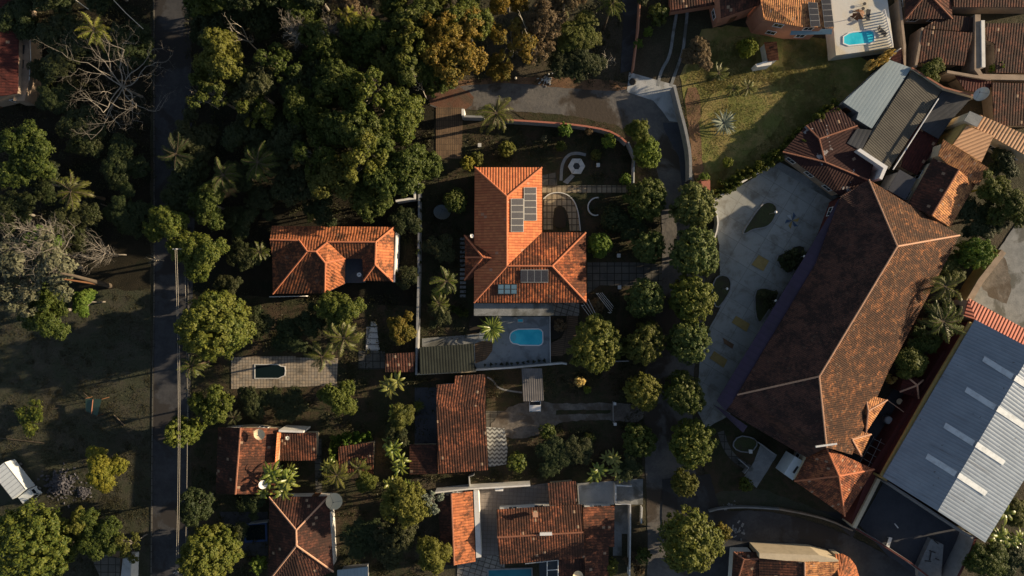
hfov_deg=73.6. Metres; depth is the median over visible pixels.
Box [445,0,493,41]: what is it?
broadleaf tree
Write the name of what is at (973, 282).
garden wall
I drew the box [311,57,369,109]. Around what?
broadleaf tree
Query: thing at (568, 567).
annex
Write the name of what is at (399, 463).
banana plant
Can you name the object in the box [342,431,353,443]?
hedge shrub
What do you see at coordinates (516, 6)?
broadleaf tree
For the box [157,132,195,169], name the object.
palm tree
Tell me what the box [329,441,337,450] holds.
hedge shrub
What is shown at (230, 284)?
broadleaf tree
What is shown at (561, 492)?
shed roof
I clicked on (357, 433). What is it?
hedge shrub
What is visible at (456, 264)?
undergrowth
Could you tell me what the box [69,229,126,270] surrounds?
bare tree
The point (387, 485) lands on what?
banana plant
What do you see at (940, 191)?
tiled house
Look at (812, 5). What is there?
solar panel
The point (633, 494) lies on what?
pavement
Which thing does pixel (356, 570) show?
metal roof
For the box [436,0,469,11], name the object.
broadleaf tree
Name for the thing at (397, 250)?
side wall
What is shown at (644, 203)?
round tree
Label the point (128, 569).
metal roof
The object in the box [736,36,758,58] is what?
broadleaf tree
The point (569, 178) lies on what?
path
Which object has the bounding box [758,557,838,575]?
tiled house
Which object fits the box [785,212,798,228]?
ground emblem
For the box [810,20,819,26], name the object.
solar panel
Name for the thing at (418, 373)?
garden wall
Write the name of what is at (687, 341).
round tree
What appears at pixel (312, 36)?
broadleaf tree
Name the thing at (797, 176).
pavement
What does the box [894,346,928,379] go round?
broadleaf tree
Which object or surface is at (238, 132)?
broadleaf tree
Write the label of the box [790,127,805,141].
hedge shrub
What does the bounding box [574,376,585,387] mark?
tree
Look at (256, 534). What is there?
swimming pool
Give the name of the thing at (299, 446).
annex
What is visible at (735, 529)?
rubble heap
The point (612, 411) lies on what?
gate
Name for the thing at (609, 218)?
broadleaf tree
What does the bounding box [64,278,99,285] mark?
tree trunk
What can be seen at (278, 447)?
roof strip
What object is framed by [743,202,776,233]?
planter
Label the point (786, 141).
hedge shrub
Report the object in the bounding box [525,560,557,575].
pergola roof
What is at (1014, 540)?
banana plant
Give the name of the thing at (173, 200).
broadleaf tree
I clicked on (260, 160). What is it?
palm tree
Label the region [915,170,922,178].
window
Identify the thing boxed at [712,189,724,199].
hedge shrub
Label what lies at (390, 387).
banana plant
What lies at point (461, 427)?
tiled house
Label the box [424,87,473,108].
dirt
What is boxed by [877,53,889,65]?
hedge shrub
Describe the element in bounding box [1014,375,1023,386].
strip skylight
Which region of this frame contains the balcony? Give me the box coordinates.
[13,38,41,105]
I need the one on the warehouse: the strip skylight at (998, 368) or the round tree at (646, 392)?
the strip skylight at (998, 368)
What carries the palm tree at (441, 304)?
on the garden ground at (589, 224)
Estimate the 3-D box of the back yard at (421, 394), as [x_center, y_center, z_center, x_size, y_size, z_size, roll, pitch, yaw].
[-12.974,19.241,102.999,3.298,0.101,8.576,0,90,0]
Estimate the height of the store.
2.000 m
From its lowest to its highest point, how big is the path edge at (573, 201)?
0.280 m
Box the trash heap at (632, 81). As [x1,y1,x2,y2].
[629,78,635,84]
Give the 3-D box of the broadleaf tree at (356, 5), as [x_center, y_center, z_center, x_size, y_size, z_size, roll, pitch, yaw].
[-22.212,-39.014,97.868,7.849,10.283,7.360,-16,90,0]
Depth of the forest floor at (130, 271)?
102.98 m
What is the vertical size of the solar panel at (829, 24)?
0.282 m
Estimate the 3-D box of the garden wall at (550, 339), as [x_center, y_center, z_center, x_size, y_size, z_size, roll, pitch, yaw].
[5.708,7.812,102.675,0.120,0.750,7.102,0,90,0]
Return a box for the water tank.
[881,415,891,423]
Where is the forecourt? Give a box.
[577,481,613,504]
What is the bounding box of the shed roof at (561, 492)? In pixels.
[548,480,576,505]
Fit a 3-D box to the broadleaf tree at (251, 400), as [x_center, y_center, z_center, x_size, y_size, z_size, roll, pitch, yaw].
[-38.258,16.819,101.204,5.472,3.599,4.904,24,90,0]
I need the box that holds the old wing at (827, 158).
[782,106,875,195]
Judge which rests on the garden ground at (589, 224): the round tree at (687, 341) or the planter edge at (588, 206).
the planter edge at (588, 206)
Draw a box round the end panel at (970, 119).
[945,111,982,129]
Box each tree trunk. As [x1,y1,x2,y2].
[60,272,111,287]
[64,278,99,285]
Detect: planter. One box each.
[711,275,731,306]
[732,435,757,452]
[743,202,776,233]
[754,287,778,322]
[776,245,805,273]
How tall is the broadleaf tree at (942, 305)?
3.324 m
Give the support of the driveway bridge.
on the ground at (652, 54)
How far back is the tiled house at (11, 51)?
98.84 m
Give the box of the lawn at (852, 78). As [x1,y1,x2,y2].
[680,25,876,193]
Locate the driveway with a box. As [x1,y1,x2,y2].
[491,401,643,438]
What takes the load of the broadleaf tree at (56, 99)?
on the forest floor at (130, 271)
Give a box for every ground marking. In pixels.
[710,351,726,367]
[723,338,733,348]
[732,316,749,331]
[751,255,768,270]
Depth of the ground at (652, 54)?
103.00 m
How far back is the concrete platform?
102.10 m
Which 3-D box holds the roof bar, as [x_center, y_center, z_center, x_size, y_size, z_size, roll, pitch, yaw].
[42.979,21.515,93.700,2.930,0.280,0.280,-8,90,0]
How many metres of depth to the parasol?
98.68 m
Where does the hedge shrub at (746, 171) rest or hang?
on the lawn at (852, 78)
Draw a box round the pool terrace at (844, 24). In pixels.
[825,0,893,60]
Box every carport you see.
[420,344,474,373]
[522,368,543,400]
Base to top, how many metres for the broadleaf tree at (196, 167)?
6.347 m
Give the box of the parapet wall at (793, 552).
[749,542,838,561]
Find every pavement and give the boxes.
[616,479,642,504]
[774,162,838,199]
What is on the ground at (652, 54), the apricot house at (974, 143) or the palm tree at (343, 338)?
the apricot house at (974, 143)
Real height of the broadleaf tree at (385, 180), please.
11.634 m
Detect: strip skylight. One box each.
[925,454,956,475]
[943,423,974,445]
[957,473,987,495]
[965,387,995,409]
[975,442,1004,464]
[982,356,1013,378]
[996,406,1023,428]
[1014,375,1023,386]
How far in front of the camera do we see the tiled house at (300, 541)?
98.98 m
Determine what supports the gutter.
attached to the warehouse
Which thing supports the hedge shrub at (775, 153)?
on the lawn at (852, 78)
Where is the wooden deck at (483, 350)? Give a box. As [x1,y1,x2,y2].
[475,341,492,362]
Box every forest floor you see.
[0,0,151,301]
[191,0,434,306]
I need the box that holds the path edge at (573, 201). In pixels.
[543,192,580,230]
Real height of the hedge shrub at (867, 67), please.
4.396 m
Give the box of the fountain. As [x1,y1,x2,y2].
[568,159,584,173]
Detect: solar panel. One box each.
[511,199,523,204]
[511,205,523,211]
[511,212,523,218]
[511,219,523,224]
[511,225,523,231]
[521,270,527,281]
[524,187,536,193]
[524,194,536,200]
[524,201,536,206]
[524,207,536,213]
[524,214,536,220]
[528,270,533,281]
[535,270,540,281]
[541,270,547,281]
[808,2,817,7]
[809,8,818,13]
[809,14,819,20]
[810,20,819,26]
[821,0,830,3]
[822,4,831,9]
[823,10,832,15]
[823,16,832,21]
[824,21,833,26]
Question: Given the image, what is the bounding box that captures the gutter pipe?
[893,98,938,169]
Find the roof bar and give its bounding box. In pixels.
[815,443,836,447]
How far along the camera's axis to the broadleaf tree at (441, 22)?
91.29 m
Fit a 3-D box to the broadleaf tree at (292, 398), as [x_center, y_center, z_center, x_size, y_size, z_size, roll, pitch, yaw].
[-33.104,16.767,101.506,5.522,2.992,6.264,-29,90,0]
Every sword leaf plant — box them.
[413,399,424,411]
[432,285,445,295]
[479,315,504,342]
[711,109,736,134]
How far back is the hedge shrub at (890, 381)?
100.17 m
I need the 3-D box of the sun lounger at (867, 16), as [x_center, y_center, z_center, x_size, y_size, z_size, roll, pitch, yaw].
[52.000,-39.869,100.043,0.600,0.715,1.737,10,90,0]
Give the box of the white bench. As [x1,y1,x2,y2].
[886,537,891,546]
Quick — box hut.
[760,42,778,64]
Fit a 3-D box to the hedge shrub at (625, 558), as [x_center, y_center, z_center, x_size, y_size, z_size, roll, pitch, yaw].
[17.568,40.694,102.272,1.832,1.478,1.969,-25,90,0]
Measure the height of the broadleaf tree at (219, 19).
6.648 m
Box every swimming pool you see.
[244,523,267,542]
[254,364,285,378]
[487,567,532,575]
[509,328,542,345]
[843,30,874,45]
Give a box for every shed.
[0,459,41,504]
[385,352,413,371]
[847,129,871,148]
[881,48,903,65]
[948,75,990,93]
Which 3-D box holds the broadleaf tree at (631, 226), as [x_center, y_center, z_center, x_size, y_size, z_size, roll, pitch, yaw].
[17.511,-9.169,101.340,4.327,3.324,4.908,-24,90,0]
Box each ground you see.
[142,0,1023,575]
[191,292,414,575]
[413,120,643,484]
[704,414,837,511]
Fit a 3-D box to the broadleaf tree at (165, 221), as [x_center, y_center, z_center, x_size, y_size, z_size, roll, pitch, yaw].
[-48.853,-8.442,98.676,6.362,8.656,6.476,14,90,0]
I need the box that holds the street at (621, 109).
[430,83,704,575]
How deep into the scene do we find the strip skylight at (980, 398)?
95.01 m
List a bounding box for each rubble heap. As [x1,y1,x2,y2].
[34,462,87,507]
[68,486,91,501]
[537,73,552,85]
[727,520,744,540]
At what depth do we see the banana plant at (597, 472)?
100.56 m
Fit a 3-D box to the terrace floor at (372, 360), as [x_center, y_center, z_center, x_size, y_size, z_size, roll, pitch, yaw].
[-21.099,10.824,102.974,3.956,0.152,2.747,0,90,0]
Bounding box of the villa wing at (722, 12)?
[709,0,760,27]
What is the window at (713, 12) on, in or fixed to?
in the villa wing at (722, 12)
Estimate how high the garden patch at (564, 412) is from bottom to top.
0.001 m
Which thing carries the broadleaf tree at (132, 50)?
on the forest floor at (130, 271)
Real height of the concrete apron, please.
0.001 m
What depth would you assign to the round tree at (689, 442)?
97.65 m
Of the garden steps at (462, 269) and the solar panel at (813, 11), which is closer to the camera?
the solar panel at (813, 11)
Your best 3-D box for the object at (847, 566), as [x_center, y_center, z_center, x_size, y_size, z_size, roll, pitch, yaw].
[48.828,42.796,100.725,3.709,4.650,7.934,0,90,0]
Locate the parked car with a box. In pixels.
[529,401,540,411]
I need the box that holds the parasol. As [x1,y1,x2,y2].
[850,9,864,20]
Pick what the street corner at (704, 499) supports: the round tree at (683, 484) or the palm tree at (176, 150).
the round tree at (683, 484)
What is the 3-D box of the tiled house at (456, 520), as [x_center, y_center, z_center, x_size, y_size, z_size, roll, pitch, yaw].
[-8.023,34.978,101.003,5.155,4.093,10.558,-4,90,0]
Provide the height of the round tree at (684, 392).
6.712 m
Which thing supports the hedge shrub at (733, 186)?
on the lawn at (852, 78)
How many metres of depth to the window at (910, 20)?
101.68 m
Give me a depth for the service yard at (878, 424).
102.88 m
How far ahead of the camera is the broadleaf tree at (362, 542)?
99.61 m
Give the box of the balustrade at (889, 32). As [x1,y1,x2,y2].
[881,9,892,47]
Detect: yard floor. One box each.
[457,555,504,575]
[479,483,548,556]
[613,506,627,555]
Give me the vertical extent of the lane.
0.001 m
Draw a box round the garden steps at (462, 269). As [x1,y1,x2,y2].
[460,237,465,296]
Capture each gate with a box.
[612,402,613,420]
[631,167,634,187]
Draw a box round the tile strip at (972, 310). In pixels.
[951,298,1023,344]
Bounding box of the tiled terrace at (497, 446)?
[486,427,507,466]
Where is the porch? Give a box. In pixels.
[464,235,491,279]
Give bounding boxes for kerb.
[150,0,154,575]
[187,278,188,536]
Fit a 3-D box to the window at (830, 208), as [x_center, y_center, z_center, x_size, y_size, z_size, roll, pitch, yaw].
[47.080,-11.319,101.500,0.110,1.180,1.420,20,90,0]
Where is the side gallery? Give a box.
[841,350,944,523]
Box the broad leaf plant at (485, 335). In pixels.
[480,319,501,343]
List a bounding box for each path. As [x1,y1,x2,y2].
[315,439,321,492]
[487,377,521,392]
[542,173,556,185]
[542,185,627,192]
[543,193,579,230]
[560,152,585,180]
[563,174,574,183]
[620,0,637,72]
[718,431,750,470]
[744,444,776,487]
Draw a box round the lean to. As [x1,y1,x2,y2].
[668,0,714,14]
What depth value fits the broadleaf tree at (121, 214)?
98.72 m
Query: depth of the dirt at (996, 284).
102.90 m
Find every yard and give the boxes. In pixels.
[220,512,267,555]
[415,387,436,443]
[817,375,913,537]
[859,483,958,575]
[974,225,1023,327]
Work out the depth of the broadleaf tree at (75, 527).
97.14 m
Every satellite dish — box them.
[254,429,264,439]
[259,480,266,488]
[326,493,341,509]
[434,205,449,218]
[573,571,582,575]
[969,87,989,100]
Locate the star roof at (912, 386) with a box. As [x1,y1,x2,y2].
[889,373,923,398]
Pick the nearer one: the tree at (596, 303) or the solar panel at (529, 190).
the solar panel at (529, 190)
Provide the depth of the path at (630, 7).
102.93 m
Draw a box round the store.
[751,61,772,70]
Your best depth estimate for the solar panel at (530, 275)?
97.55 m
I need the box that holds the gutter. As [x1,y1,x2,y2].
[879,321,971,475]
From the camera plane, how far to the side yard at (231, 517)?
102.95 m
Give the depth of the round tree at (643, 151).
98.86 m
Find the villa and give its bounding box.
[746,0,833,39]
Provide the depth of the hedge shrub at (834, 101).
100.60 m
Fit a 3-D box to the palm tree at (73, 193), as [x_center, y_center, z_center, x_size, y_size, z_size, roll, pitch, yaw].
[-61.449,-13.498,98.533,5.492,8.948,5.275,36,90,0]
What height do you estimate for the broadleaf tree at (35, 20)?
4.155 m
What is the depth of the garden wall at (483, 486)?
101.47 m
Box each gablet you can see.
[851,431,871,456]
[863,397,887,432]
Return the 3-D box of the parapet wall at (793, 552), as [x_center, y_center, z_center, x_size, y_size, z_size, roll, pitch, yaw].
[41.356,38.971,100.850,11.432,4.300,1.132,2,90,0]
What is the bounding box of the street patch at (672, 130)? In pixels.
[663,123,689,185]
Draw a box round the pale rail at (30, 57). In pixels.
[29,39,30,79]
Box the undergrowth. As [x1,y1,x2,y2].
[0,0,661,575]
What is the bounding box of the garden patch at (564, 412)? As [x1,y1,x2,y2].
[556,409,610,414]
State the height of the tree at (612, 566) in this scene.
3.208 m
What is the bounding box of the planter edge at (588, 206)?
[587,197,598,215]
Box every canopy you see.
[474,303,553,315]
[474,489,481,557]
[790,29,831,34]
[880,170,915,199]
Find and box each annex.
[279,431,318,460]
[410,443,436,473]
[559,558,583,575]
[583,503,613,575]
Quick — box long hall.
[726,179,959,456]
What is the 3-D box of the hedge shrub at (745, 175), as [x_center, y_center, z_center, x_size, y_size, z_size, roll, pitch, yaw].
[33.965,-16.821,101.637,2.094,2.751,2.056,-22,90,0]
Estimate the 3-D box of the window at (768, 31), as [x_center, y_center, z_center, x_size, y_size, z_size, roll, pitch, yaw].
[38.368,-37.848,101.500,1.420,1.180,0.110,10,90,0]
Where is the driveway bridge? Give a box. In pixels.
[436,107,462,158]
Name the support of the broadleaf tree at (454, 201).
on the garden ground at (589, 224)
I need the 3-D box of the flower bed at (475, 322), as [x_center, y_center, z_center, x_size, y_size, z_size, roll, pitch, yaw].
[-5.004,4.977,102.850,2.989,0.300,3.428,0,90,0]
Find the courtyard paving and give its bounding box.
[698,167,831,426]
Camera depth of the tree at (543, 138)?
101.70 m
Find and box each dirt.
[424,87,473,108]
[435,76,627,90]
[685,87,703,181]
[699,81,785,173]
[982,257,1010,303]
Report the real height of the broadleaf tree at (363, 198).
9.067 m
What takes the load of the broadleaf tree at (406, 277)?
on the forest floor at (259, 276)
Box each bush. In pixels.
[14,398,43,437]
[756,290,777,309]
[777,257,790,271]
[783,248,806,269]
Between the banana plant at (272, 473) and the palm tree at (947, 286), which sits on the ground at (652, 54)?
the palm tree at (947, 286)
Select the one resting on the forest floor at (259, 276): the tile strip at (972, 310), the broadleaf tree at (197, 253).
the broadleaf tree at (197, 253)
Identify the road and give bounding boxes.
[152,0,194,575]
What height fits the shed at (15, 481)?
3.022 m
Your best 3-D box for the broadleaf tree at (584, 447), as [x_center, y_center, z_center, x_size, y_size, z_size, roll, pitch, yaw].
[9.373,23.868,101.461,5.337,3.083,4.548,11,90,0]
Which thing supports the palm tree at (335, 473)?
on the garden ground at (314, 415)
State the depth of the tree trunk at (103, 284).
97.62 m
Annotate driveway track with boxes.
[656,14,677,85]
[669,12,688,85]
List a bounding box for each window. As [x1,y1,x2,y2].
[498,284,516,293]
[711,8,715,20]
[765,30,776,34]
[772,23,784,27]
[785,157,795,163]
[802,27,813,30]
[803,171,813,177]
[822,185,831,191]
[826,207,832,216]
[906,19,918,21]
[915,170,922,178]
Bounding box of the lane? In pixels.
[688,506,915,575]
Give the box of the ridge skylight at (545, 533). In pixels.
[540,532,551,535]
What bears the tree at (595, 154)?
on the garden ground at (589, 224)
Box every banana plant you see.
[254,486,272,498]
[259,460,294,488]
[270,468,299,500]
[285,463,299,479]
[319,456,336,472]
[379,370,404,399]
[382,435,402,460]
[383,474,397,489]
[390,451,410,475]
[585,462,608,483]
[599,448,622,465]
[607,464,626,483]
[987,524,1007,546]
[993,527,1023,548]
[999,505,1015,525]
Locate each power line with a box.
[175,259,177,553]
[177,266,179,544]
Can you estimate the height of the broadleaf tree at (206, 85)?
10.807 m
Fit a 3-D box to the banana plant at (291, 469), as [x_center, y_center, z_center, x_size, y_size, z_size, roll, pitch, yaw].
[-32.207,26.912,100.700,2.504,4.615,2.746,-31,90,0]
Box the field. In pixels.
[0,289,151,575]
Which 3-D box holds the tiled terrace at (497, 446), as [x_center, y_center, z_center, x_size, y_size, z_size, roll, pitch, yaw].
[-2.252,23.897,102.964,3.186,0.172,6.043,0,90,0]
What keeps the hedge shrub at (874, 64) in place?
on the lawn at (852, 78)
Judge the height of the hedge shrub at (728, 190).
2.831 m
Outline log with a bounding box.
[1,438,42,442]
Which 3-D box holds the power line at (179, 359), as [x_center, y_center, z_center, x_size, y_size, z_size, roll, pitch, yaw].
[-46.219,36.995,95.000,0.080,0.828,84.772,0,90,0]
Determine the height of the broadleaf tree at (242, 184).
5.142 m
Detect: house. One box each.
[0,0,36,107]
[216,424,281,494]
[268,492,335,575]
[270,226,394,293]
[339,441,374,473]
[437,374,487,473]
[437,490,474,565]
[473,167,586,302]
[497,503,584,563]
[728,547,758,575]
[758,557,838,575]
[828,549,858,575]
[839,60,909,128]
[862,71,941,169]
[894,0,952,23]
[894,122,938,174]
[901,158,975,226]
[917,29,972,68]
[920,90,970,138]
[924,15,973,31]
[925,140,988,185]
[952,0,1023,13]
[953,126,993,161]
[973,115,1023,163]
[982,82,1023,126]
[985,23,1023,74]
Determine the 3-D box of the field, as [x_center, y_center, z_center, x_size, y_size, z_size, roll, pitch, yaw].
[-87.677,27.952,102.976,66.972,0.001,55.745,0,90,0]
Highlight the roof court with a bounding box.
[345,259,365,282]
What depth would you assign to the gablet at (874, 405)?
97.66 m
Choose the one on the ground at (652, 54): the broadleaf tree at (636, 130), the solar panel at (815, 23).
the broadleaf tree at (636, 130)
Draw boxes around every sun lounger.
[865,9,870,19]
[877,25,886,36]
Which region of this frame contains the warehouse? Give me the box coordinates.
[876,319,1023,541]
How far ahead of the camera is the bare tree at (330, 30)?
94.38 m
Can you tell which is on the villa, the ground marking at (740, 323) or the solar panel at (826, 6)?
the solar panel at (826, 6)
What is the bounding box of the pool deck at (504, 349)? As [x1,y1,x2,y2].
[474,316,549,367]
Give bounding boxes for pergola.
[581,293,613,314]
[860,437,883,465]
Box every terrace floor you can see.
[358,351,384,368]
[422,333,478,346]
[486,411,503,426]
[551,316,577,355]
[554,303,578,315]
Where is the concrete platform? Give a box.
[915,537,942,575]
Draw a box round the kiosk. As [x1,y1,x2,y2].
[699,181,709,193]
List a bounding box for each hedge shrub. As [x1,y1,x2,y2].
[328,447,338,457]
[329,435,340,446]
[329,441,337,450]
[329,453,337,461]
[339,432,347,445]
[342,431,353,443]
[351,431,358,444]
[353,431,363,443]
[357,433,367,441]
[363,431,372,440]
[622,555,634,566]
[628,551,640,564]
[634,565,644,575]
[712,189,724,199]
[714,179,731,194]
[721,180,732,189]
[724,173,739,191]
[730,172,744,186]
[734,169,750,180]
[740,165,752,179]
[747,163,759,178]
[752,160,763,173]
[755,160,768,171]
[761,153,774,167]
[767,152,776,165]
[771,143,786,162]
[772,149,780,160]
[783,138,792,149]
[785,134,795,144]
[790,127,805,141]
[791,126,800,134]
[809,113,820,122]
[818,108,834,118]
[822,104,836,112]
[826,98,840,110]
[861,58,880,70]
[862,59,874,72]
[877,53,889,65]
[881,49,896,56]
[885,376,897,383]
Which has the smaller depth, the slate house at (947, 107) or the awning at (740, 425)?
the awning at (740, 425)
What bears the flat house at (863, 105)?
on the ground at (652, 54)
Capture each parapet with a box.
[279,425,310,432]
[854,149,887,181]
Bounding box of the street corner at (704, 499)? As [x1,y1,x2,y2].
[662,474,720,524]
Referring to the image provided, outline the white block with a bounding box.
[776,451,801,479]
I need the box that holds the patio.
[231,356,337,388]
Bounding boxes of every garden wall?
[249,519,268,524]
[269,296,303,296]
[330,510,336,563]
[396,191,417,203]
[415,183,421,374]
[417,369,475,374]
[435,481,529,492]
[463,115,484,120]
[476,362,566,370]
[505,119,627,145]
[549,316,550,362]
[576,482,579,503]
[613,481,630,575]
[615,481,631,486]
[626,142,634,168]
[631,4,640,73]
[640,505,642,523]
[670,86,691,181]
[708,505,778,511]
[710,199,718,237]
[712,166,769,199]
[736,457,748,473]
[778,507,852,530]
[842,477,879,528]
[846,523,928,575]
[873,472,886,480]
[876,476,972,538]
[888,0,905,65]
[906,28,923,67]
[908,67,972,98]
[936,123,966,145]
[939,70,990,81]
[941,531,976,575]
[955,250,1005,316]
[961,14,1023,85]
[980,20,984,68]
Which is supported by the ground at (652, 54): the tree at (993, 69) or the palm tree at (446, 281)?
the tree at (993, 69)
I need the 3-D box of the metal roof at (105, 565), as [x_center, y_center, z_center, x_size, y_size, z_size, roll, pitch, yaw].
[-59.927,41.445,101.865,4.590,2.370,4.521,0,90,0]
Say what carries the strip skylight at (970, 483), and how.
on the warehouse
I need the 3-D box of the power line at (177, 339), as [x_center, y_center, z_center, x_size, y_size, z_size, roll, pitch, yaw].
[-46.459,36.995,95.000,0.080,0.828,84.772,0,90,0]
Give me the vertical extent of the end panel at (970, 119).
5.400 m
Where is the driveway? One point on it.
(519, 420)
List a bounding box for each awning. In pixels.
[713,404,746,431]
[717,199,838,410]
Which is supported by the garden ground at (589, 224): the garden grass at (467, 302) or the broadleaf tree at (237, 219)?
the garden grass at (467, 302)
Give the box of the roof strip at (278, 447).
[275,432,286,461]
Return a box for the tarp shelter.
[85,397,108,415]
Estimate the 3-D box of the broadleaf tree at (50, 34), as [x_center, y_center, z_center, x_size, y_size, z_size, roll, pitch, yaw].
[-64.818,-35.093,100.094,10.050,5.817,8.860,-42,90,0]
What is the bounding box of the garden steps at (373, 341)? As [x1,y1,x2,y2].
[366,323,379,349]
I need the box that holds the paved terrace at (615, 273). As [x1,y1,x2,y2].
[587,262,661,293]
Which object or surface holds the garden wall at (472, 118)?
on the garden ground at (589, 224)
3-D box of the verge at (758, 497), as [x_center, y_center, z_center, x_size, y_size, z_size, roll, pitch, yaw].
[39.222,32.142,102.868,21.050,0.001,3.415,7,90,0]
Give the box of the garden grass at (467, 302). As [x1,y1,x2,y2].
[416,114,641,479]
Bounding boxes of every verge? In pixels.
[512,111,632,142]
[716,489,839,520]
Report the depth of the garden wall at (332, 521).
101.74 m
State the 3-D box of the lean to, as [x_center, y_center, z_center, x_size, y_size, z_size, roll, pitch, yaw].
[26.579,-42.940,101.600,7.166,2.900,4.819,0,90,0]
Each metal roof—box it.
[92,549,122,575]
[121,552,138,575]
[337,563,368,575]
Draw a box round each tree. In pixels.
[0,0,36,40]
[0,118,59,188]
[0,190,36,234]
[0,213,88,288]
[0,226,82,302]
[0,262,40,317]
[0,498,80,575]
[14,216,70,264]
[15,282,71,340]
[20,224,63,260]
[25,160,60,205]
[26,58,46,80]
[29,9,96,81]
[31,0,75,12]
[31,15,46,38]
[35,73,76,114]
[38,22,174,138]
[45,201,102,257]
[52,169,105,210]
[55,104,106,158]
[60,506,100,538]
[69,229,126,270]
[71,288,105,317]
[75,12,112,52]
[77,507,122,560]
[83,0,128,14]
[85,444,128,493]
[98,19,155,71]
[99,132,151,190]
[101,182,153,239]
[114,531,147,564]
[142,205,189,251]
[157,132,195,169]
[159,169,203,217]
[163,415,206,447]
[164,151,211,190]
[167,106,221,162]
[167,230,229,282]
[173,288,256,362]
[175,487,214,526]
[175,522,246,575]
[176,353,209,379]
[182,1,246,49]
[183,0,233,16]
[185,67,235,109]
[186,179,229,230]
[187,383,234,425]
[191,27,246,83]
[211,156,242,196]
[212,275,242,294]
[219,105,274,153]
[219,206,259,239]
[220,0,279,11]
[224,14,257,49]
[225,238,260,271]
[225,522,248,544]
[226,161,258,192]
[227,62,283,121]
[227,408,243,424]
[235,494,265,521]
[236,90,276,129]
[237,386,270,422]
[239,0,285,42]
[241,141,281,183]
[243,184,277,220]
[246,305,275,340]
[248,555,267,575]
[250,241,270,262]
[252,42,301,83]
[266,385,308,422]
[267,110,314,164]
[267,156,315,207]
[271,316,307,352]
[276,7,315,47]
[278,58,336,115]
[280,0,324,28]
[282,83,319,130]
[291,133,336,174]
[293,0,329,15]
[294,302,326,338]
[295,96,326,142]
[297,18,351,67]
[302,194,336,227]
[303,340,335,371]
[305,149,364,200]
[307,213,314,222]
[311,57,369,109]
[313,290,366,334]
[315,96,392,152]
[316,380,357,416]
[320,460,351,489]
[322,12,338,42]
[323,0,375,24]
[323,322,364,356]
[333,4,361,37]
[336,15,393,67]
[338,516,382,561]
[341,131,388,182]
[349,178,393,223]
[350,65,392,113]
[350,458,371,479]
[355,470,378,493]
[358,6,382,49]
[361,131,426,200]
[366,87,425,146]
[371,41,432,99]
[372,521,418,570]
[378,0,410,20]
[380,476,432,529]
[384,424,409,448]
[385,18,429,64]
[386,310,416,345]
[387,0,442,50]
[388,206,422,235]
[389,403,415,430]
[393,265,417,289]
[400,142,443,181]
[416,535,452,575]
[417,6,488,87]
[419,60,457,97]
[419,489,443,514]
[421,10,457,47]
[421,233,455,263]
[427,292,449,312]
[427,301,451,329]
[430,266,457,294]
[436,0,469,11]
[442,187,467,213]
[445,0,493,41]
[459,155,475,170]
[469,151,483,165]
[474,95,513,135]
[485,52,513,81]
[487,0,529,14]
[488,16,537,64]
[497,140,516,157]
[506,451,526,472]
[524,0,567,42]
[525,32,555,65]
[534,433,571,478]
[538,423,555,438]
[540,135,547,141]
[547,45,576,80]
[550,0,586,11]
[555,141,566,151]
[556,9,601,52]
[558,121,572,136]
[563,435,593,464]
[564,47,607,83]
[566,312,622,374]
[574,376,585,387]
[583,386,591,393]
[584,128,592,135]
[584,432,594,443]
[587,232,613,258]
[588,297,604,312]
[591,149,601,160]
[600,0,625,29]
[600,203,628,233]
[601,133,615,148]
[607,557,618,575]
[617,212,648,239]
[617,451,642,481]
[618,172,630,185]
[619,319,667,365]
[621,177,667,222]
[621,422,658,457]
[622,118,649,142]
[622,371,662,411]
[624,277,664,318]
[629,230,665,263]
[632,136,661,168]
[633,38,642,48]
[635,546,651,564]
[637,0,647,6]
[643,26,653,36]
[647,3,669,26]
[657,504,724,573]
[661,369,706,414]
[663,320,712,365]
[666,274,717,323]
[667,417,719,469]
[668,181,718,227]
[668,226,719,278]
[670,467,698,497]
[680,35,712,70]
[697,172,709,180]
[706,61,729,81]
[712,521,732,541]
[722,157,733,168]
[726,82,740,95]
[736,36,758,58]
[739,79,757,96]
[739,476,753,491]
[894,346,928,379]
[905,324,942,353]
[916,298,965,343]
[918,57,945,81]
[924,269,963,304]
[924,296,959,325]
[940,254,965,285]
[953,236,998,269]
[956,195,1010,239]
[961,540,1009,575]
[971,169,1010,202]
[986,187,1023,228]
[987,147,1019,178]
[988,61,1004,73]
[1002,544,1023,575]
[1006,497,1023,527]
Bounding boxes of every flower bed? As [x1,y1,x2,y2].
[469,314,487,332]
[551,317,565,339]
[554,208,565,227]
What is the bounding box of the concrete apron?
[627,72,676,121]
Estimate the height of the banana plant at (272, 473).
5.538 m
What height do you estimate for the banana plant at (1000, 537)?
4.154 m
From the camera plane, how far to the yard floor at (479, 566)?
102.92 m
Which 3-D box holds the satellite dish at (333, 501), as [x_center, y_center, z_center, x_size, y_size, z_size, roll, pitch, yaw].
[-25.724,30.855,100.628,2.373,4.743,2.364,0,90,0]
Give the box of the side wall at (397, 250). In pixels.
[393,232,399,281]
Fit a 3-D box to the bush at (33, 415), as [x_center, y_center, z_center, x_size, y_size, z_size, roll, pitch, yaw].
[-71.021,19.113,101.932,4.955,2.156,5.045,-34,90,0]
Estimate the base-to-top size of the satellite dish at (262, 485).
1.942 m

